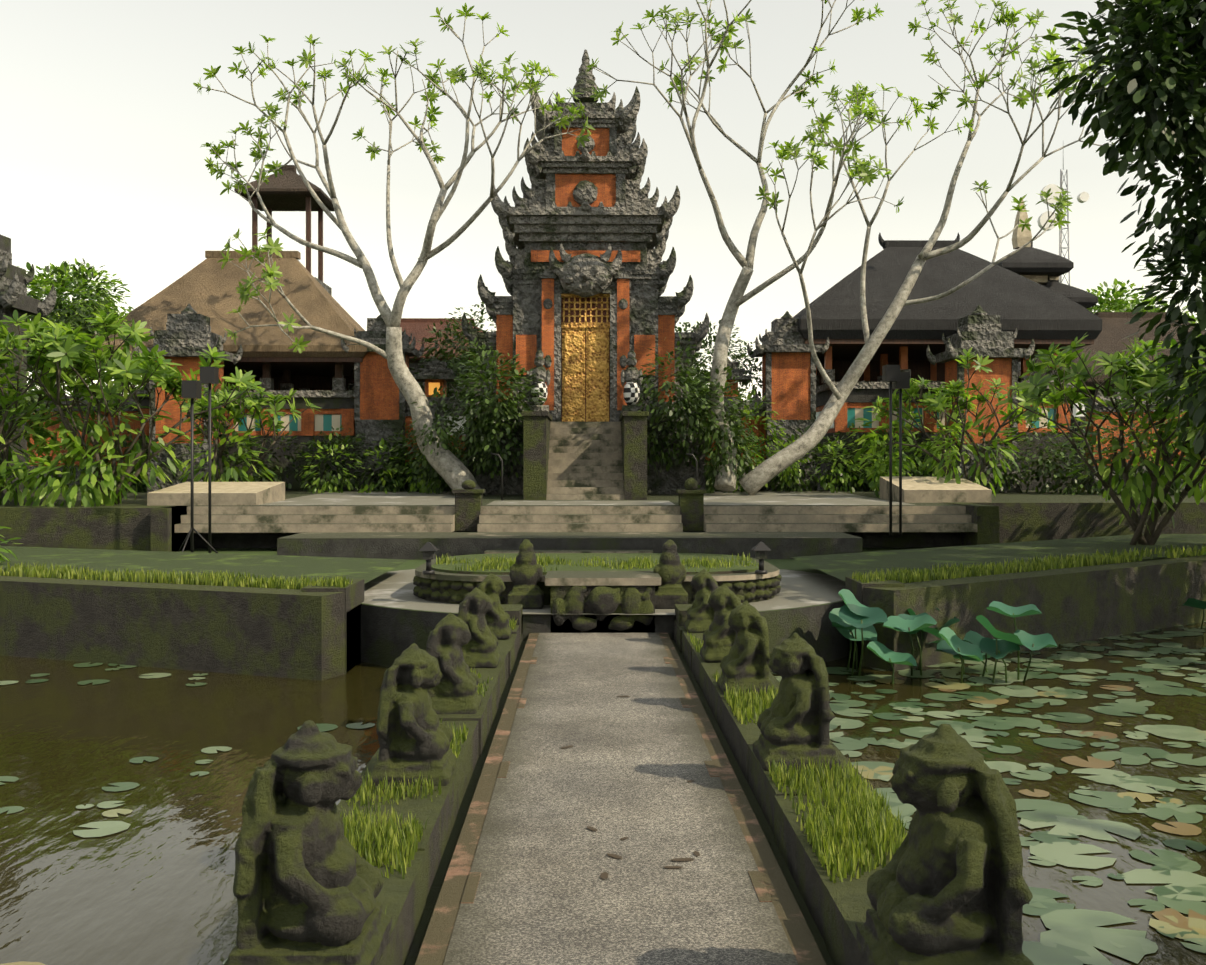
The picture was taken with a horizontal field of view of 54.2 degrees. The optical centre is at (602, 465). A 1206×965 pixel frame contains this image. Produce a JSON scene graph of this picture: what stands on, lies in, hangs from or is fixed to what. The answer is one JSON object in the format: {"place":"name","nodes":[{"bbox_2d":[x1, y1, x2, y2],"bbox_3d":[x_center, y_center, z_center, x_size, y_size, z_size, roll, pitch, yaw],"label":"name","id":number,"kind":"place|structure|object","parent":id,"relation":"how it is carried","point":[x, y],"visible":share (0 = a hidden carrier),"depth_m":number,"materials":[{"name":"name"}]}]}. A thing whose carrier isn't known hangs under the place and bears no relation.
{"place":"outdoors","nodes":[
{"label":"outdoors","id":0,"kind":"place"},
{"bbox_2d":[234,165,334,295],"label":"watchtower","id":1,"kind":"structure","parent":0,"point":[287,190],"depth_m":37.50,"materials":[{"name":"wood"}]},
{"bbox_2d":[436,552,758,571],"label":"planter grass","id":2,"kind":"structure","parent":0,"point":[489,563],"depth_m":14.12,"materials":[{"name":"green plant"}]},
{"bbox_2d":[3,548,1196,672],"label":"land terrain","id":3,"kind":"structure","parent":0,"point":[389,636],"depth_m":12.92,"materials":[{"name":"stone"}]},
{"bbox_2d":[178,365,909,552],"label":"floodlight stands","id":4,"kind":"object","parent":3,"relation":"on","point":[894,376],"visible":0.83,"depth_m":20.03,"materials":[{"name":"black metal"}]},
{"bbox_2d":[415,553,778,632],"bbox_3d":[-0.070,1.470,14.313,4.340,0.580,3.930,0,0,-1],"label":"round planter","id":5,"kind":"object","parent":3,"relation":"on","point":[560,582],"visible":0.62,"depth_m":13.27,"materials":[{"name":"stone"}]},
{"bbox_2d":[419,542,770,574],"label":"stone lanterns","id":6,"kind":"object","parent":5,"relation":"on","point":[429,549],"visible":0.98,"depth_m":13.30,"materials":[{"name":"stone"}]},
{"bbox_2d":[413,574,781,603],"bbox_3d":[-0.060,1.422,13.628,4.420,0.289,1.117,0,0,-1],"label":"planter carving","id":7,"kind":"object","parent":5,"relation":"attached to","point":[773,584],"visible":0.67,"depth_m":13.35,"materials":[{"name":"stone"}]},
{"bbox_2d":[552,585,653,630],"bbox_3d":[0.003,1.490,12.366,1.072,0.502,0.183,0,0,-1],"label":"fountain carving","id":8,"kind":"object","parent":5,"relation":"attached to","point":[601,602],"visible":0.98,"depth_m":12.33,"materials":[{"name":"stone"}]},
{"bbox_2d":[0,555,1205,680],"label":"bank walls","id":9,"kind":"structure","parent":3,"relation":"on","point":[285,633],"depth_m":13.12,"materials":[{"name":"stone"}]},
{"bbox_2d":[1153,439,1205,466],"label":"shrub stems","id":10,"kind":"object","parent":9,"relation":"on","point":[1182,459],"visible":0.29,"depth_m":20.35,"materials":[{"name":"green plant"}]},
{"bbox_2d":[1142,366,1205,465],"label":"shrub leaves","id":11,"kind":"object","parent":10,"relation":"on","point":[1169,449],"visible":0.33,"depth_m":20.67,"materials":[{"name":"green plant"}]},
{"bbox_2d":[0,478,1205,559],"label":"stage platform","id":12,"kind":"structure","parent":3,"relation":"on","point":[410,532],"depth_m":21.33,"materials":[{"name":"stone"}]},
{"bbox_2d":[0,476,1205,547],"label":"terrace","id":13,"kind":"structure","parent":3,"relation":"on","point":[924,490],"depth_m":23.52,"materials":[{"name":"stone"}]},
{"bbox_2d":[0,234,56,498],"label":"candi pillar","id":14,"kind":"structure","parent":13,"relation":"on","point":[15,281],"depth_m":25.85,"materials":[{"name":"stone"}]},
{"bbox_2d":[0,321,89,499],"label":"shrub stems","id":15,"kind":"object","parent":13,"relation":"on","point":[5,447],"visible":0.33,"depth_m":22.78,"materials":[{"name":"green plant"}]},
{"bbox_2d":[0,310,98,410],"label":"shrub leaves","id":16,"kind":"object","parent":15,"relation":"on","point":[17,344],"visible":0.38,"depth_m":22.84,"materials":[{"name":"green plant"}]},
{"bbox_2d":[5,323,248,503],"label":"shrub stems","id":17,"kind":"object","parent":13,"relation":"on","point":[67,423],"visible":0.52,"depth_m":22.60,"materials":[{"name":"green plant"}]},
{"bbox_2d":[0,309,265,427],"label":"shrub","id":18,"kind":"object","parent":17,"relation":"on","point":[121,362],"visible":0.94,"depth_m":22.18,"materials":[{"name":"green plant"}]},
{"bbox_2d":[86,251,367,490],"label":"pavilion","id":19,"kind":"structure","parent":13,"relation":"on","point":[319,371],"depth_m":31.12,"materials":[{"name":"stone"}]},
{"bbox_2d":[188,386,309,481],"bbox_3d":[-7.772,-0.537,25.581,2.700,2.639,2.655,0,0,-1],"label":"shrub","id":20,"kind":"object","parent":13,"relation":"on","point":[250,471],"visible":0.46,"depth_m":25.60,"materials":[{"name":"green plant"}]},
{"bbox_2d":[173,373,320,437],"bbox_3d":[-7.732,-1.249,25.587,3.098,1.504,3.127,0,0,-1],"label":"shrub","id":21,"kind":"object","parent":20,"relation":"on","point":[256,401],"visible":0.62,"depth_m":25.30,"materials":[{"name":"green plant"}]},
{"bbox_2d":[193,2,594,495],"bbox_3d":[-5.004,-4.665,27.191,9.655,11.684,7.836,0,0,-1],"label":"frangipani","id":22,"kind":"object","parent":13,"relation":"on","point":[450,468],"depth_m":26.83,"materials":[{"name":"grey plant"}]},
{"bbox_2d":[521,411,648,499],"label":"gate stairs","id":23,"kind":"structure","parent":13,"relation":"on","point":[584,460],"depth_m":25.07,"materials":[{"name":"stone"}]},
{"bbox_2d":[528,350,550,411],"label":"guardian statue","id":24,"kind":"object","parent":23,"relation":"on","point":[540,371],"visible":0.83,"depth_m":27.25,"materials":[{"name":"stone"}]},
{"bbox_2d":[621,350,642,410],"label":"guardian statue","id":25,"kind":"object","parent":23,"relation":"on","point":[629,375],"visible":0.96,"depth_m":27.27,"materials":[{"name":"stone"}]},
{"bbox_2d":[461,49,709,494],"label":"temple gate","id":26,"kind":"structure","parent":13,"relation":"on","point":[590,219],"depth_m":27.85,"materials":[{"name":"stone"}]},
{"bbox_2d":[561,294,609,421],"bbox_3d":[-0.413,-2.541,27.985,1.154,3.040,0.280,0,0,-1],"label":"gate door","id":27,"kind":"structure","parent":26,"relation":"attached to","point":[585,359],"depth_m":27.86,"materials":[{"name":"gold metal"}]},
{"bbox_2d":[0,259,1205,495],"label":"hedge bushes","id":28,"kind":"object","parent":13,"relation":"on","point":[490,419],"visible":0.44,"depth_m":27.77,"materials":[{"name":"green plant"}]},
{"bbox_2d":[0,366,1205,532],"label":"shrub leaves","id":29,"kind":"object","parent":13,"relation":"on","point":[94,494],"visible":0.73,"depth_m":22.28,"materials":[{"name":"green plant"}]},
{"bbox_2d":[0,388,1205,562],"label":"garden plants","id":30,"kind":"object","parent":13,"relation":"on","point":[877,474],"visible":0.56,"depth_m":28.52,"materials":[{"name":"green plant"}]},
{"bbox_2d":[27,304,1205,492],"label":"temple wall","id":31,"kind":"structure","parent":13,"relation":"on","point":[382,407],"depth_m":30.54,"materials":[{"name":"stone"}]},
{"bbox_2d":[400,312,1205,487],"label":"background buildings","id":32,"kind":"structure","parent":13,"relation":"on","point":[1116,329],"depth_m":37.04,"materials":[{"name":"stone"}]},
{"bbox_2d":[586,0,1119,495],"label":"frangipani","id":33,"kind":"object","parent":13,"relation":"on","point":[756,480],"depth_m":27.13,"materials":[{"name":"grey plant"}]},
{"bbox_2d":[793,240,1101,489],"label":"pavilion","id":34,"kind":"structure","parent":13,"relation":"on","point":[1043,317],"depth_m":31.09,"materials":[{"name":"stone"}]},
{"bbox_2d":[878,233,959,247],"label":"roof ornaments","id":35,"kind":"object","parent":34,"relation":"on","point":[882,242],"visible":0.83,"depth_m":33.51},
{"bbox_2d":[878,357,1046,481],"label":"shrub stems","id":36,"kind":"object","parent":13,"relation":"on","point":[985,464],"visible":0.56,"depth_m":25.30,"materials":[{"name":"green plant"}]},
{"bbox_2d":[871,347,1056,453],"bbox_3d":[7.721,-1.335,25.274,3.845,2.399,2.354,0,0,33],"label":"shrub","id":37,"kind":"object","parent":36,"relation":"attached to","point":[942,398],"visible":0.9,"depth_m":25.41,"materials":[{"name":"green plant"}]},
{"bbox_2d":[996,200,1097,416],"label":"background building","id":38,"kind":"structure","parent":13,"relation":"on","point":[1041,267],"depth_m":39.70,"materials":[{"name":"stone"}]},
{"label":"tree trunks","id":39,"kind":"object","parent":13,"relation":"on","visible":0},
{"bbox_2d":[17,258,1198,409],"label":"tree","id":40,"kind":"object","parent":39,"relation":"attached to","point":[1118,305],"visible":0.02,"depth_m":42.45,"materials":[{"name":"green plant"}]},
{"bbox_2d":[362,569,844,614],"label":"paved walkway","id":41,"kind":"structure","parent":3,"relation":"on","point":[393,589],"depth_m":14.19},
{"bbox_2d":[508,539,543,608],"bbox_3d":[-0.842,1.185,12.917,0.387,0.757,0.383,0,0,-1],"label":"pillar statue","id":42,"kind":"object","parent":41,"relation":"on","point":[526,574],"visible":0.94,"depth_m":12.81,"materials":[{"name":"stone"}]},
{"bbox_2d":[653,540,687,608],"bbox_3d":[0.733,1.189,12.937,0.389,0.751,0.381,0,0,-1],"label":"pillar statue","id":43,"kind":"object","parent":41,"relation":"on","point":[670,570],"visible":0.77,"depth_m":12.82,"materials":[{"name":"stone"}]},
{"bbox_2d":[1037,158,1089,284],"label":"telecom tower","id":44,"kind":"structure","parent":3,"relation":"on","point":[1082,197],"depth_m":119.50,"materials":[{"name":"grey metal"}]},
{"bbox_2d":[0,622,1205,964],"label":"pond water","id":45,"kind":"structure","parent":0,"point":[152,884],"depth_m":8.37,"materials":[{"name":"brown liquid"}]},
{"bbox_2d":[0,621,1205,964],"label":"lily pads","id":46,"kind":"object","parent":45,"relation":"on","point":[1074,935],"visible":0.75,"depth_m":8.29,"materials":[{"name":"green plant"}]},
{"bbox_2d":[829,589,1205,665],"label":"lotus leaves","id":47,"kind":"object","parent":45,"relation":"on","point":[850,615],"visible":0.96,"depth_m":12.21,"materials":[{"name":"green plant"}]},
{"bbox_2d":[847,609,1204,683],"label":"lotus stems","id":48,"kind":"object","parent":45,"relation":"in","point":[961,659],"visible":0.62,"depth_m":12.28,"materials":[{"name":"green plant"}]},
{"bbox_2d":[0,534,1205,585],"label":"bank lawn","id":49,"kind":"structure","parent":0,"point":[841,566],"depth_m":17.02,"materials":[{"name":"green plant"}]},
{"bbox_2d":[0,544,1205,589],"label":"bank grass","id":50,"kind":"structure","parent":49,"relation":"on","point":[903,576],"depth_m":14.10,"materials":[{"name":"green plant"}]},
{"bbox_2d":[1012,348,1205,544],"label":"shrub stems","id":51,"kind":"object","parent":49,"relation":"on","point":[1147,537],"visible":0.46,"depth_m":19.98,"materials":[{"name":"green plant"}]},
{"bbox_2d":[995,333,1205,448],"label":"shrub leaves","id":52,"kind":"object","parent":51,"relation":"on","point":[1137,368],"visible":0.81,"depth_m":19.74,"materials":[{"name":"green plant"}]},
{"bbox_2d":[0,0,1205,400],"label":"sky","id":53,"kind":"structure","parent":0,"point":[105,124],"materials":[{"name":"white"}]},
{"bbox_2d":[404,633,833,964],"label":"path border","id":54,"kind":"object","parent":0,"point":[431,941],"depth_m":5.69,"materials":[{"name":"stone"}]},
{"bbox_2d":[224,604,907,964],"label":"planter curbs","id":55,"kind":"structure","parent":54,"relation":"on","point":[838,909],"depth_m":5.51,"materials":[{"name":"stone"}]},
{"bbox_2d":[224,720,391,964],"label":"statue","id":56,"kind":"object","parent":55,"relation":"on","point":[308,884],"visible":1,"depth_m":3.67,"materials":[{"name":"stone"}]},
{"bbox_2d":[367,643,456,785],"bbox_3d":[-0.983,1.275,6.113,0.412,0.702,0.484,0,0,-1],"label":"statue","id":57,"kind":"object","parent":55,"relation":"on","point":[415,734],"visible":0.92,"depth_m":5.97,"materials":[{"name":"stone"}]},
{"bbox_2d":[426,612,481,713],"bbox_3d":[-1.004,1.296,7.766,0.388,0.658,0.443,0,0,-1],"label":"statue","id":58,"kind":"object","parent":55,"relation":"on","point":[454,691],"visible":0.81,"depth_m":7.63,"materials":[{"name":"stone"}]},
{"bbox_2d":[458,587,499,667],"bbox_3d":[-1.029,1.307,9.564,0.373,0.638,0.432,0,0,-1],"label":"statue","id":59,"kind":"object","parent":55,"relation":"on","point":[479,649],"visible":0.81,"depth_m":9.43,"materials":[{"name":"stone"}]},
{"bbox_2d":[478,573,511,639],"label":"statue","id":60,"kind":"object","parent":55,"relation":"on","point":[493,587],"visible":0.6,"depth_m":11.00,"materials":[{"name":"stone"}]},
{"bbox_2d":[340,616,907,914],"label":"kerb grass","id":61,"kind":"structure","parent":55,"relation":"on","point":[871,821],"depth_m":5.26,"materials":[{"name":"green plant"}]},
{"bbox_2d":[684,569,717,632],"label":"statue","id":62,"kind":"object","parent":55,"relation":"on","point":[701,610],"visible":0.71,"depth_m":11.42,"materials":[{"name":"stone"}]},
{"bbox_2d":[700,584,740,662],"bbox_3d":[1.008,1.307,9.841,0.374,0.635,0.427,0,0,-1],"label":"statue","id":63,"kind":"object","parent":55,"relation":"on","point":[719,634],"visible":0.73,"depth_m":9.72,"materials":[{"name":"stone"}]},
{"bbox_2d":[716,600,772,694],"bbox_3d":[1.025,1.295,8.441,0.386,0.660,0.444,0,0,-1],"label":"statue","id":64,"kind":"object","parent":55,"relation":"on","point":[744,662],"visible":0.98,"depth_m":8.31,"materials":[{"name":"stone"}]},
{"bbox_2d":[753,633,840,770],"bbox_3d":[1.052,1.271,6.440,0.419,0.710,0.482,0,0,-1],"label":"statue","id":65,"kind":"object","parent":55,"relation":"on","point":[795,719],"visible":0.94,"depth_m":6.30,"materials":[{"name":"stone"}]},
{"bbox_2d":[855,724,1033,964],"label":"statue","id":66,"kind":"object","parent":55,"relation":"on","point":[947,885],"visible":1,"depth_m":3.60,"materials":[{"name":"stone"}]},
{"bbox_2d":[443,633,797,964],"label":"walkway","id":67,"kind":"structure","parent":54,"relation":"on","point":[631,764],"depth_m":5.56,"materials":[{"name":"grey concrete"}]},
{"bbox_2d":[461,657,771,902],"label":"path border tabs","id":68,"kind":"object","parent":67,"relation":"on","point":[756,878],"visible":0.85,"depth_m":5.02,"materials":[{"name":"stone"}]},
{"bbox_2d":[560,696,699,878],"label":"fallen leaves","id":69,"kind":"object","parent":67,"relation":"on","point":[603,875],"visible":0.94,"depth_m":5.26,"materials":[{"name":"brown plant"}]},
{"bbox_2d":[1036,0,1205,454],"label":"tree","id":70,"kind":"object","parent":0,"point":[1174,81],"depth_m":13.91,"materials":[{"name":"green plant"}]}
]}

